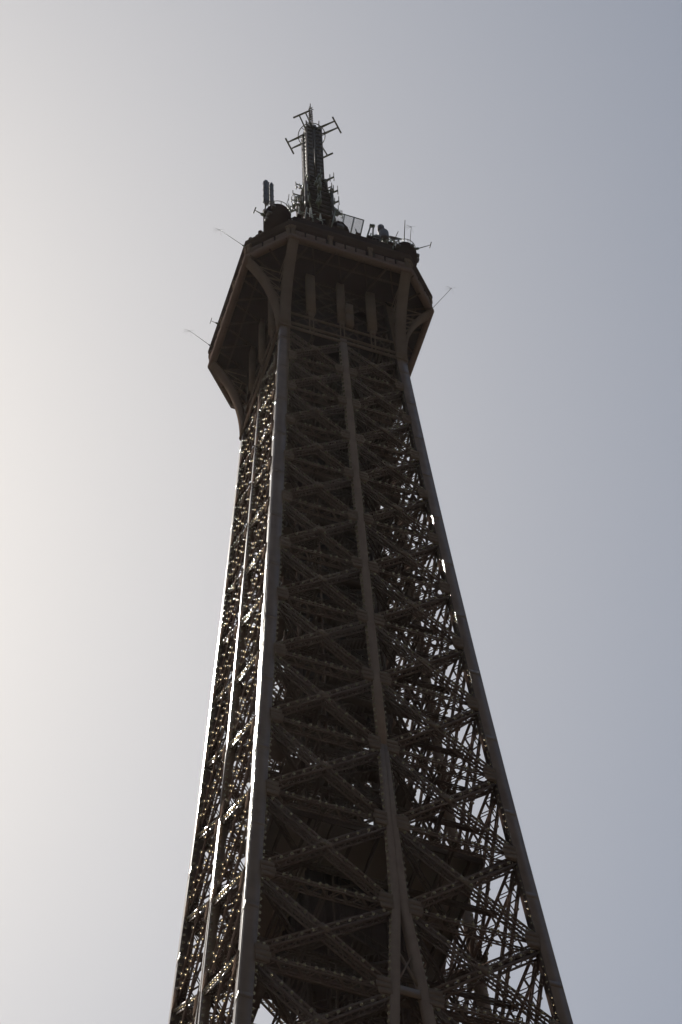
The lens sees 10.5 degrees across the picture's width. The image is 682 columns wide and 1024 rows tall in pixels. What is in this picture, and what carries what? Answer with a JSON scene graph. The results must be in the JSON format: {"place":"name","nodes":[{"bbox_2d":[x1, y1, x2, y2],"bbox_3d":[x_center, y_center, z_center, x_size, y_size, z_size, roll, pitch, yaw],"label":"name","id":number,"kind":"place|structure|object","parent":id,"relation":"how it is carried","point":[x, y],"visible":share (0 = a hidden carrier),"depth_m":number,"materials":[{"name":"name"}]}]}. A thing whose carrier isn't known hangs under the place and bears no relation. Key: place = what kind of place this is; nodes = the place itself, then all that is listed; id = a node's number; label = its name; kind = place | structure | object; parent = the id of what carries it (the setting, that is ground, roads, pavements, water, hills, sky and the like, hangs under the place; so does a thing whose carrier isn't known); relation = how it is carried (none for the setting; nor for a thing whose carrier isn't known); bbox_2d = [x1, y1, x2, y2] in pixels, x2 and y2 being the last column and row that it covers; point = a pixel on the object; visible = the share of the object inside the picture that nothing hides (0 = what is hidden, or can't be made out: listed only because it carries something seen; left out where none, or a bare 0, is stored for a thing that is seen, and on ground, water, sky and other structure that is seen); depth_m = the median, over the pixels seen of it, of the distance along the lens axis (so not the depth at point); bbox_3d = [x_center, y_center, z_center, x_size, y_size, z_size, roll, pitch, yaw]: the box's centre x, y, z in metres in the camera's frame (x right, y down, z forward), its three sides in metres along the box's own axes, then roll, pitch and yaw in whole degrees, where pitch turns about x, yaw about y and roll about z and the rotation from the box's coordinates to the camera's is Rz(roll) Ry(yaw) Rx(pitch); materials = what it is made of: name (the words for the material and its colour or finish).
{"place":"outdoors","nodes":[
{"label":"outdoors","id":0,"kind":"place"},
{"bbox_2d":[0,0,681,1023],"label":"sky","id":1,"kind":"structure","parent":0,"point":[535,145],"materials":[{"name":"grey"}]},
{"bbox_2d":[389,231,400,245],"bbox_3d":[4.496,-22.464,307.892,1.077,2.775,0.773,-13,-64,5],"label":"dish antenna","id":2,"kind":"object","parent":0,"point":[393,238],"visible":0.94,"depth_m":308.40,"materials":[{"name":"metal"}]},
{"label":"ground","id":3,"kind":"structure","parent":0,"visible":0},
{"bbox_2d":[168,207,572,1023],"bbox_3d":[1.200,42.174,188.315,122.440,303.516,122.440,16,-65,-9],"label":"lattice tower","id":4,"kind":"structure","parent":3,"relation":"on","point":[342,911],"depth_m":238.04,"materials":[{"name":"brown metal"}]},
{"bbox_2d":[262,200,290,231],"bbox_3d":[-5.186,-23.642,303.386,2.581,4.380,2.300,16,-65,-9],"label":"equipment drum","id":5,"kind":"object","parent":4,"relation":"on","point":[276,215],"visible":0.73,"depth_m":302.30,"materials":[{"name":"paint"}]},
{"bbox_2d":[263,180,269,208],"bbox_3d":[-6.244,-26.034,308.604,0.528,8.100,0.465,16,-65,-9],"label":"panel antenna","id":6,"kind":"object","parent":5,"relation":"on","point":[266,195],"visible":0.98,"depth_m":309.41,"materials":[{"name":"grey metal"}]},
{"bbox_2d":[269,182,273,204],"bbox_3d":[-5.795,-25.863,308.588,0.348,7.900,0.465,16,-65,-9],"label":"panel antenna","id":7,"kind":"object","parent":5,"relation":"on","point":[271,192],"visible":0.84,"depth_m":309.75,"materials":[{"name":"grey metal"}]},
{"bbox_2d":[297,206,304,217],"bbox_3d":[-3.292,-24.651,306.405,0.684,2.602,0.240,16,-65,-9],"label":"aerial rod","id":8,"kind":"object","parent":4,"relation":"on","point":[299,215],"visible":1,"depth_m":306.02,"materials":[{"name":"metal"}]},
{"bbox_2d":[308,208,315,220],"bbox_3d":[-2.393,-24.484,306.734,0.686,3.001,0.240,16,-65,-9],"label":"aerial rod","id":9,"kind":"object","parent":4,"relation":"on","point":[309,217],"visible":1,"depth_m":306.60,"materials":[{"name":"metal"}]},
{"bbox_2d":[285,104,342,225],"bbox_3d":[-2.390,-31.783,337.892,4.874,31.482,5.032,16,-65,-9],"label":"antenna mast","id":10,"kind":"object","parent":4,"relation":"on","point":[316,195],"visible":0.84,"depth_m":332.83,"materials":[{"name":"metal"}]},
{"bbox_2d":[332,221,348,231],"bbox_3d":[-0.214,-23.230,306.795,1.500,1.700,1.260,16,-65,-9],"label":"equipment cover","id":11,"kind":"object","parent":4,"relation":"on","point":[340,225],"visible":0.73,"depth_m":306.23,"materials":[{"name":"metal"}]},
{"bbox_2d":[331,211,363,233],"bbox_3d":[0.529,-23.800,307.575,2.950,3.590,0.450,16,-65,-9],"label":"fence","id":12,"kind":"object","parent":4,"relation":"on","point":[343,221],"visible":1,"depth_m":308.14,"materials":[{"name":"metal"}]},
{"bbox_2d":[375,224,388,242],"bbox_3d":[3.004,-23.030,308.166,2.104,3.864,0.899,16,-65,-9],"label":"drum antenna","id":13,"kind":"object","parent":4,"relation":"on","point":[383,232],"visible":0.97,"depth_m":307.95,"materials":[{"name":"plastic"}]},
{"bbox_2d":[392,239,419,265],"bbox_3d":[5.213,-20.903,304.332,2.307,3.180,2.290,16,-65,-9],"label":"equipment drum","id":14,"kind":"object","parent":4,"relation":"on","point":[407,248],"visible":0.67,"depth_m":303.75,"materials":[{"name":"paint"}]}
]}

